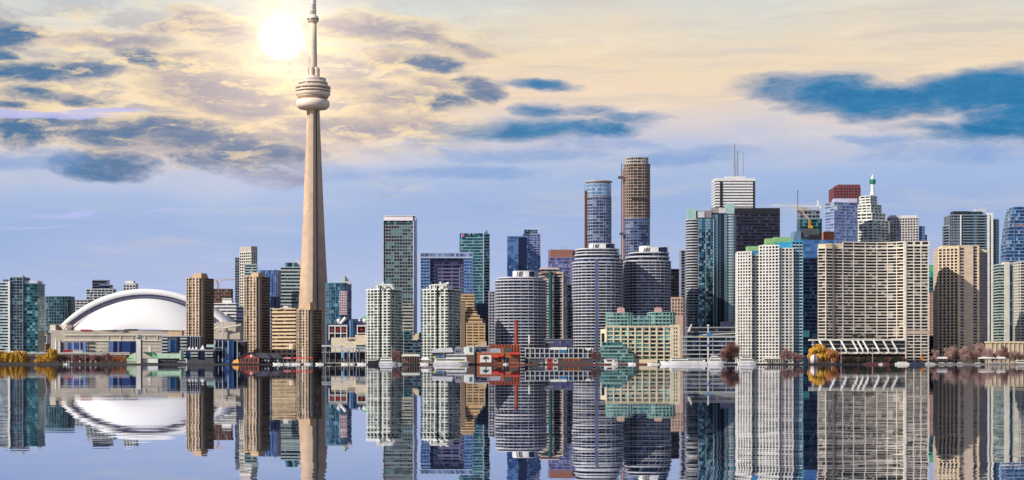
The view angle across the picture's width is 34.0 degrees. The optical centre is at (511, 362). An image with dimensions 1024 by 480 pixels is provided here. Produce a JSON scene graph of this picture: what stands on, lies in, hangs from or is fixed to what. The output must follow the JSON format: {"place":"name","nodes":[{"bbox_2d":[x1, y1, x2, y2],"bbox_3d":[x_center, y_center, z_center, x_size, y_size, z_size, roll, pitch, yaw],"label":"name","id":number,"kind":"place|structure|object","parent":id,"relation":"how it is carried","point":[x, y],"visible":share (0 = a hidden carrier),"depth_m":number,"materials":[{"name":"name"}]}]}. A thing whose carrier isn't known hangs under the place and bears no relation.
{"place":"outdoors","nodes":[
{"label":"outdoors","id":0,"kind":"place"},
{"bbox_2d":[1,355,56,362],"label":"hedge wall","id":1,"kind":"structure","parent":0,"point":[33,358],"depth_m":1575.00,"materials":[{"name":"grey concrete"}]},
{"bbox_2d":[45,296,74,332],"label":"office building","id":2,"kind":"structure","parent":0,"point":[59,310],"depth_m":2150.63,"materials":[{"name":"glass"}]},
{"bbox_2d":[75,299,91,311],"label":"office building","id":3,"kind":"structure","parent":0,"point":[80,303],"depth_m":2300.00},
{"bbox_2d":[57,355,128,362],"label":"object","id":4,"kind":"structure","parent":0,"point":[95,361],"depth_m":1570.00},
{"bbox_2d":[86,280,116,300],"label":"tower building","id":5,"kind":"structure","parent":0,"point":[100,288],"depth_m":2350.00,"materials":[{"name":"concrete"}]},
{"bbox_2d":[123,281,137,329],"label":"block building","id":6,"kind":"structure","parent":0,"point":[129,285],"depth_m":2400.00,"materials":[{"name":"white paint"}]},
{"bbox_2d":[142,346,158,362],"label":"pavilion","id":7,"kind":"structure","parent":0,"point":[154,358],"depth_m":1536.00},
{"bbox_2d":[161,336,187,353],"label":"block building","id":8,"kind":"structure","parent":0,"point":[173,344],"depth_m":1600.00,"materials":[{"name":"concrete"}]},
{"bbox_2d":[168,340,175,350],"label":"window","id":9,"kind":"structure","parent":8,"relation":"in","point":[171,343],"depth_m":1599.43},
{"bbox_2d":[188,336,202,349],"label":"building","id":10,"kind":"structure","parent":0,"point":[195,341],"depth_m":1601.50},
{"bbox_2d":[182,350,216,362],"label":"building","id":11,"kind":"structure","parent":0,"point":[199,356],"depth_m":1575.00,"materials":[{"name":"concrete"}]},
{"bbox_2d":[186,273,213,349],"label":"condo tower","id":12,"kind":"structure","parent":0,"point":[199,304],"depth_m":1644.92,"materials":[{"name":"concrete"}]},
{"bbox_2d":[205,318,213,349],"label":"side window","id":13,"kind":"structure","parent":12,"relation":"in","point":[212,332],"depth_m":1648.99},
{"bbox_2d":[235,257,238,303],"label":"tower building","id":14,"kind":"structure","parent":0,"point":[236,279],"depth_m":2300.00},
{"bbox_2d":[235,341,247,361],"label":"building","id":15,"kind":"structure","parent":0,"point":[242,347],"depth_m":1606.00,"materials":[{"name":"glass"}]},
{"bbox_2d":[239,246,257,306],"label":"tower building","id":16,"kind":"structure","parent":0,"point":[248,260],"depth_m":2266.81,"materials":[{"name":"concrete"}]},
{"bbox_2d":[244,273,269,353],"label":"condo tower","id":17,"kind":"structure","parent":0,"point":[257,311],"depth_m":1634.17,"materials":[{"name":"concrete"}]},
{"bbox_2d":[262,316,269,352],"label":"side window","id":18,"kind":"structure","parent":17,"relation":"in","point":[264,337],"depth_m":1636.96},
{"bbox_2d":[259,269,280,307],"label":"condo tower","id":19,"kind":"structure","parent":0,"point":[274,275],"depth_m":2200.11,"materials":[{"name":"glass"}]},
{"bbox_2d":[270,308,272,348],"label":"condo tower","id":20,"kind":"structure","parent":0,"point":[271,328],"depth_m":1899.80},
{"bbox_2d":[272,306,298,348],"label":"condo tower","id":21,"kind":"structure","parent":0,"point":[284,327],"depth_m":1854.21,"materials":[{"name":"white paint"}]},
{"bbox_2d":[280,260,300,307],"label":"tower building","id":22,"kind":"structure","parent":0,"point":[290,280],"depth_m":2250.00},
{"bbox_2d":[297,302,321,362],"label":"condo tower","id":23,"kind":"structure","parent":0,"point":[309,328],"depth_m":1623.79,"materials":[{"name":"concrete"}]},
{"bbox_2d":[295,0,330,351],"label":"observation tower","id":24,"kind":"structure","parent":0,"point":[312,90],"depth_m":2196.71,"materials":[{"name":"concrete"}]},
{"bbox_2d":[325,283,347,351],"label":"tower building","id":25,"kind":"structure","parent":0,"point":[336,301],"depth_m":2050.14,"materials":[{"name":"glass"}]},
{"bbox_2d":[322,345,366,362],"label":"terminal canopy","id":26,"kind":"object","parent":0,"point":[333,357],"visible":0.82,"depth_m":1622.00,"materials":[{"name":"metal"}]},
{"bbox_2d":[339,276,351,318],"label":"tower building","id":27,"kind":"structure","parent":0,"point":[344,279],"depth_m":2125.11,"materials":[{"name":"teal glass"}]},
{"bbox_2d":[331,335,366,351],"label":"building","id":28,"kind":"structure","parent":0,"point":[359,341],"depth_m":1840.00,"materials":[{"name":"beige concrete"}]},
{"bbox_2d":[366,281,402,362],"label":"condo tower","id":29,"kind":"structure","parent":0,"point":[384,316],"depth_m":1605.97,"materials":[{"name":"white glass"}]},
{"bbox_2d":[402,331,422,362],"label":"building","id":30,"kind":"structure","parent":0,"point":[413,345],"depth_m":1720.00,"materials":[{"name":"glass"}]},
{"bbox_2d":[422,282,461,362],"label":"condo tower","id":31,"kind":"structure","parent":0,"point":[441,316],"depth_m":1606.78,"materials":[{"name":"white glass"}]},
{"bbox_2d":[432,347,453,362],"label":"warehouse","id":32,"kind":"structure","parent":0,"point":[443,352],"depth_m":1562.00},
{"bbox_2d":[420,252,473,331],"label":"building","id":33,"kind":"structure","parent":0,"point":[454,270],"depth_m":2150.00,"materials":[{"name":"glass"}]},
{"bbox_2d":[460,294,484,353],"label":"building","id":34,"kind":"structure","parent":0,"point":[472,333],"depth_m":1794.00,"materials":[{"name":"concrete"}]},
{"bbox_2d":[460,230,489,345],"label":"tower building","id":35,"kind":"structure","parent":0,"point":[477,245],"depth_m":2249.75,"materials":[{"name":"glass"}]},
{"bbox_2d":[489,291,494,344],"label":"condo tower","id":36,"kind":"structure","parent":0,"point":[491,317],"depth_m":1900.00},
{"bbox_2d":[0,365,1023,479],"bbox_3d":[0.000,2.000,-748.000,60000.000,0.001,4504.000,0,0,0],"label":"water","id":37,"kind":"structure","parent":0,"point":[511,422],"depth_m":55.78,"materials":[{"name":"liquid"}]},
{"bbox_2d":[0,363,228,364],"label":"quay wall","id":38,"kind":"structure","parent":37,"relation":"in","point":[115,363],"depth_m":1497.50,"materials":[{"name":"stone"}]},
{"bbox_2d":[229,363,468,364],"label":"quay wall","id":39,"kind":"structure","parent":37,"relation":"in","point":[315,364],"depth_m":1497.50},
{"bbox_2d":[379,357,395,364],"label":"ferry","id":40,"kind":"object","parent":37,"relation":"on","point":[385,360],"visible":0.9,"depth_m":1488.74,"materials":[{"name":"white paint"}]},
{"bbox_2d":[433,353,468,364],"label":"tour boat","id":41,"kind":"object","parent":37,"relation":"on","point":[454,359],"visible":0.93,"depth_m":1487.45,"materials":[{"name":"white paint"}]},
{"bbox_2d":[469,363,660,364],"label":"quay wall","id":42,"kind":"structure","parent":37,"relation":"in","point":[555,363],"depth_m":1497.50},
{"bbox_2d":[660,358,706,364],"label":"yacht","id":43,"kind":"object","parent":37,"relation":"on","point":[679,361],"visible":0.89,"depth_m":1487.45,"materials":[{"name":"white paint"}]},
{"bbox_2d":[708,355,724,364],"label":"yacht","id":44,"kind":"object","parent":37,"relation":"on","point":[715,360],"visible":0.85,"depth_m":1486.78,"materials":[{"name":"white paint"}]},
{"bbox_2d":[738,356,756,364],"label":"yacht","id":45,"kind":"object","parent":37,"relation":"on","point":[745,360],"visible":0.89,"depth_m":1486.62,"materials":[{"name":"white paint"}]},
{"bbox_2d":[707,363,894,364],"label":"quay wall","id":46,"kind":"structure","parent":37,"relation":"in","point":[803,364],"depth_m":1497.50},
{"bbox_2d":[935,363,1023,364],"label":"quay wall","id":47,"kind":"structure","parent":37,"relation":"in","point":[979,363],"depth_m":1497.50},
{"bbox_2d":[0,0,1023,338],"label":"sky","id":48,"kind":"structure","parent":0,"point":[148,143],"materials":[{"name":"blue"}]},
{"bbox_2d":[507,236,527,276],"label":"tower building","id":49,"kind":"structure","parent":0,"point":[517,253],"depth_m":2299.90,"materials":[{"name":"glass"}]},
{"bbox_2d":[495,271,546,362],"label":"condo tower","id":50,"kind":"structure","parent":0,"point":[520,296],"depth_m":1641.53,"materials":[{"name":"silver concrete"}]},
{"bbox_2d":[523,230,540,272],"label":"tower building","id":51,"kind":"structure","parent":0,"point":[534,250],"depth_m":2380.00,"materials":[{"name":"glass"}]},
{"bbox_2d":[539,268,567,338],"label":"condo tower","id":52,"kind":"structure","parent":0,"point":[556,304],"depth_m":1802.06,"materials":[{"name":"concrete"}]},
{"bbox_2d":[525,347,592,362],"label":"building","id":53,"kind":"structure","parent":0,"point":[537,355],"depth_m":1559.65,"materials":[{"name":"white paint"}]},
{"bbox_2d":[544,339,573,347],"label":"building","id":54,"kind":"structure","parent":0,"point":[567,343],"depth_m":1590.00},
{"bbox_2d":[548,246,575,284],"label":"office building","id":55,"kind":"structure","parent":0,"point":[562,260],"depth_m":2100.00,"materials":[{"name":"glass"}]},
{"bbox_2d":[567,285,571,338],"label":"condo tower","id":56,"kind":"structure","parent":0,"point":[569,313],"depth_m":1950.00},
{"bbox_2d":[572,243,622,362],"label":"condo tower","id":57,"kind":"structure","parent":0,"point":[597,282],"depth_m":1652.06,"materials":[{"name":"concrete"}]},
{"bbox_2d":[584,178,611,247],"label":"tower building","id":58,"kind":"structure","parent":0,"point":[597,210],"depth_m":1981.15,"materials":[{"name":"glass"}]},
{"bbox_2d":[600,342,633,362],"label":"building","id":59,"kind":"structure","parent":0,"point":[613,350],"depth_m":1537.00,"materials":[{"name":"glass"}]},
{"bbox_2d":[618,157,649,259],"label":"tower building","id":60,"kind":"structure","parent":0,"point":[635,177],"depth_m":2051.01,"materials":[{"name":"concrete"}]},
{"bbox_2d":[623,246,670,315],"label":"condo tower","id":61,"kind":"structure","parent":0,"point":[646,279],"depth_m":1692.23,"materials":[{"name":"glass"}]},
{"bbox_2d":[671,269,678,296],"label":"condo tower","id":62,"kind":"structure","parent":0,"point":[674,282],"depth_m":2000.00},
{"bbox_2d":[671,297,682,357],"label":"block building","id":63,"kind":"structure","parent":0,"point":[677,305],"depth_m":1800.00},
{"bbox_2d":[679,250,685,336],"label":"tower building","id":64,"kind":"structure","parent":0,"point":[682,274],"depth_m":1900.00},
{"bbox_2d":[685,204,736,335],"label":"building","id":65,"kind":"structure","parent":0,"point":[711,243],"depth_m":1762.00,"materials":[{"name":"teal glass"}]},
{"bbox_2d":[711,143,755,207],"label":"tower building","id":66,"kind":"structure","parent":0,"point":[737,191],"depth_m":2599.60,"materials":[{"name":"concrete"}]},
{"bbox_2d":[733,208,779,251],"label":"condo tower","id":67,"kind":"structure","parent":0,"point":[756,226],"depth_m":2199.70,"materials":[{"name":"glass"}]},
{"bbox_2d":[796,207,821,239],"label":"tower building","id":68,"kind":"structure","parent":0,"point":[813,215],"depth_m":1953.00,"materials":[{"name":"glass"}]},
{"bbox_2d":[791,229,836,362],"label":"office building","id":69,"kind":"structure","parent":0,"point":[810,283],"depth_m":1780.00,"materials":[{"name":"blue glass"}]},
{"bbox_2d":[822,231,833,239],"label":"tower building","id":70,"kind":"structure","parent":0,"point":[827,235],"depth_m":1990.00,"materials":[{"name":"orange brick"}]},
{"bbox_2d":[825,198,857,243],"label":"office building","id":71,"kind":"structure","parent":0,"point":[841,221],"depth_m":2308.97,"materials":[{"name":"glass"}]},
{"bbox_2d":[829,185,860,204],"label":"building","id":72,"kind":"structure","parent":0,"point":[845,191],"depth_m":2499.60,"materials":[{"name":"red stone"}]},
{"bbox_2d":[808,339,905,362],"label":"building","id":73,"kind":"structure","parent":0,"point":[861,348],"depth_m":1581.00,"materials":[{"name":"concrete"}]},
{"bbox_2d":[817,241,928,362],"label":"hotel","id":74,"kind":"structure","parent":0,"point":[879,290],"depth_m":1624.94,"materials":[{"name":"concrete"}]},
{"bbox_2d":[858,174,888,241],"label":"building","id":75,"kind":"structure","parent":0,"point":[873,224],"depth_m":2359.26,"materials":[{"name":"concrete"}]},
{"bbox_2d":[887,215,900,241],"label":"tower building","id":76,"kind":"structure","parent":0,"point":[894,229],"depth_m":2401.62,"materials":[{"name":"grey stone"}]},
{"bbox_2d":[900,215,926,240],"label":"tower building","id":77,"kind":"structure","parent":0,"point":[912,229],"depth_m":2463.00,"materials":[{"name":"concrete"}]},
{"bbox_2d":[929,293,932,335],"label":"block building","id":78,"kind":"structure","parent":0,"point":[930,314],"depth_m":1830.00,"materials":[{"name":"concrete"}]},
{"bbox_2d":[929,265,932,292],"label":"block building","id":79,"kind":"structure","parent":0,"point":[930,278],"depth_m":2000.00,"materials":[{"name":"teal glass"}]},
{"bbox_2d":[929,336,932,361],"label":"block building","id":80,"kind":"structure","parent":0,"point":[930,346],"depth_m":1700.00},
{"bbox_2d":[933,245,988,362],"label":"building","id":81,"kind":"structure","parent":0,"point":[960,296],"depth_m":1662.85,"materials":[{"name":"concrete"}]},
{"bbox_2d":[942,209,999,340],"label":"condo tower","id":82,"kind":"structure","parent":0,"point":[979,227],"depth_m":1820.00,"materials":[{"name":"white glass"}]},
{"bbox_2d":[1013,261,1023,340],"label":"condo tower","id":83,"kind":"structure","parent":0,"point":[1018,300],"depth_m":1742.63,"materials":[{"name":"concrete"}]},
{"bbox_3d":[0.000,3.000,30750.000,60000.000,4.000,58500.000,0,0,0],"label":"ground","id":84,"kind":"structure","parent":0,"visible":0},
{"bbox_2d":[14,350,27,362],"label":"willow tree","id":85,"kind":"object","parent":84,"relation":"on","point":[22,356],"visible":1,"depth_m":1507.35,"materials":[{"name":"yellow plant"}]},
{"bbox_2d":[0,275,44,354],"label":"condo tower","id":86,"kind":"structure","parent":84,"relation":"on","point":[22,313],"depth_m":1643.00,"materials":[{"name":"glass"}]},
{"bbox_2d":[42,348,57,362],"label":"willow tree","id":87,"kind":"object","parent":84,"relation":"on","point":[51,355],"visible":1,"depth_m":1504.67,"materials":[{"name":"yellow plant"}]},
{"bbox_2d":[7,352,131,354],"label":"elevated road","id":88,"kind":"structure","parent":84,"relation":"on","point":[76,353],"depth_m":1640.00,"materials":[{"name":"grey concrete"}]},
{"bbox_2d":[136,334,141,362],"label":"pylon","id":89,"kind":"object","parent":84,"relation":"on","point":[138,348],"visible":0.96,"depth_m":1530.00,"materials":[{"name":"concrete"}]},
{"bbox_2d":[50,289,243,357],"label":"stadium","id":90,"kind":"object","parent":84,"relation":"on","point":[94,325],"visible":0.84,"depth_m":1940.09,"materials":[{"name":"white stone"}]},
{"bbox_2d":[109,341,118,351],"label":"window","id":91,"kind":"structure","parent":90,"relation":"in","point":[113,345],"depth_m":1936.83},
{"bbox_2d":[120,341,130,352],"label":"window","id":92,"kind":"structure","parent":90,"relation":"in","point":[125,346],"depth_m":1936.83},
{"bbox_2d":[156,350,186,362],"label":"pavilion","id":93,"kind":"structure","parent":84,"relation":"on","point":[169,358],"depth_m":1536.00,"materials":[{"name":"white paint"}]},
{"bbox_2d":[214,289,233,302],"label":"building","id":94,"kind":"structure","parent":84,"relation":"on","point":[219,294],"depth_m":2200.00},
{"bbox_2d":[215,339,236,362],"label":"building","id":95,"kind":"structure","parent":84,"relation":"on","point":[225,351],"depth_m":1600.00,"materials":[{"name":"glass"}]},
{"bbox_2d":[214,298,243,330],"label":"office building","id":96,"kind":"structure","parent":84,"relation":"on","point":[231,309],"depth_m":2050.00,"materials":[{"name":"white paint"}]},
{"bbox_2d":[239,352,260,362],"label":"boathouse","id":97,"kind":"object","parent":84,"relation":"on","point":[249,357],"visible":0.9,"depth_m":1525.00,"materials":[{"name":"wood"}]},
{"bbox_2d":[256,353,270,362],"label":"shed","id":98,"kind":"structure","parent":84,"relation":"on","point":[265,358],"depth_m":1529.35,"materials":[{"name":"stone"}]},
{"bbox_2d":[268,353,283,362],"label":"shed","id":99,"kind":"structure","parent":84,"relation":"on","point":[275,358],"depth_m":1534.00,"materials":[{"name":"stone"}]},
{"bbox_2d":[270,349,296,362],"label":"podium","id":100,"kind":"object","parent":84,"relation":"on","point":[291,353],"visible":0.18,"depth_m":1659.50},
{"bbox_2d":[327,315,366,351],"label":"arena","id":101,"kind":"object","parent":84,"relation":"on","point":[344,327],"visible":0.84,"depth_m":1900.00,"materials":[{"name":"white paint"}]},
{"bbox_2d":[383,215,416,338],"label":"tower building","id":102,"kind":"structure","parent":84,"relation":"on","point":[399,251],"depth_m":2000.00,"materials":[{"name":"glass"}]},
{"bbox_2d":[402,354,419,362],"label":"pavilion","id":103,"kind":"structure","parent":84,"relation":"on","point":[409,359],"depth_m":1517.00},
{"bbox_2d":[464,346,474,362],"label":"shed","id":104,"kind":"structure","parent":84,"relation":"on","point":[469,351],"depth_m":1549.70,"materials":[{"name":"white paint"}]},
{"bbox_2d":[475,341,488,362],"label":"building","id":105,"kind":"structure","parent":84,"relation":"on","point":[482,347],"depth_m":1565.00,"materials":[{"name":"beige concrete"}]},
{"bbox_2d":[477,344,519,362],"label":"power house","id":106,"kind":"structure","parent":84,"relation":"on","point":[502,353],"depth_m":1545.00,"materials":[{"name":"red brick"}]},
{"bbox_2d":[601,307,679,362],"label":"building","id":107,"kind":"structure","parent":84,"relation":"on","point":[656,333],"depth_m":1560.20,"materials":[{"name":"concrete"}]},
{"bbox_2d":[634,356,656,362],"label":"hedge terrace","id":108,"kind":"structure","parent":84,"relation":"on","point":[645,360],"depth_m":1512.00,"materials":[{"name":"beige stone"}]},
{"bbox_2d":[682,322,734,362],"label":"tower building","id":109,"kind":"structure","parent":84,"relation":"on","point":[694,345],"depth_m":1640.00,"materials":[{"name":"concrete"}]},
{"bbox_2d":[699,325,738,362],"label":"harbour crane","id":110,"kind":"object","parent":84,"relation":"on","point":[708,334],"visible":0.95,"depth_m":1558.78,"materials":[{"name":"metal"}]},
{"bbox_2d":[735,237,802,362],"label":"building","id":111,"kind":"structure","parent":84,"relation":"on","point":[768,299],"depth_m":1610.66,"materials":[{"name":"white paint"}]},
{"bbox_2d":[772,199,836,209],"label":"tower crane","id":112,"kind":"object","parent":84,"relation":"on","point":[819,207],"visible":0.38,"depth_m":1989.18,"materials":[{"name":"white paint"}]},
{"bbox_2d":[807,344,828,362],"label":"willow tree","id":113,"kind":"object","parent":84,"relation":"on","point":[817,349],"visible":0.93,"depth_m":1513.81,"materials":[{"name":"yellow plant"}]},
{"bbox_2d":[822,348,839,362],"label":"willow tree","id":114,"kind":"object","parent":84,"relation":"on","point":[832,355],"visible":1,"depth_m":1513.32,"materials":[{"name":"orange plant"}]},
{"bbox_2d":[943,346,956,359],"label":"bare tree","id":115,"kind":"object","parent":84,"relation":"on","point":[951,352],"visible":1,"depth_m":1538.92,"materials":[{"name":"pink plant"}]},
{"bbox_2d":[958,346,969,362],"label":"bare tree","id":116,"kind":"object","parent":84,"relation":"on","point":[964,354],"visible":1,"depth_m":1535.09,"materials":[{"name":"pink plant"}]},
{"bbox_2d":[973,343,987,361],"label":"bare tree","id":117,"kind":"object","parent":84,"relation":"on","point":[979,350],"visible":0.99,"depth_m":1541.74,"materials":[{"name":"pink plant"}]},
{"bbox_2d":[993,262,1013,340],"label":"condo tower","id":118,"kind":"structure","parent":84,"relation":"on","point":[1003,302],"depth_m":1760.00,"materials":[{"name":"concrete"}]},
{"bbox_2d":[984,341,1023,362],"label":"podium","id":119,"kind":"object","parent":84,"relation":"on","point":[1014,346],"visible":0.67,"depth_m":1640.00,"materials":[{"name":"concrete"}]},
{"bbox_2d":[1000,207,1023,263],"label":"building","id":120,"kind":"structure","parent":84,"relation":"on","point":[1012,245],"depth_m":1950.00,"materials":[{"name":"glass"}]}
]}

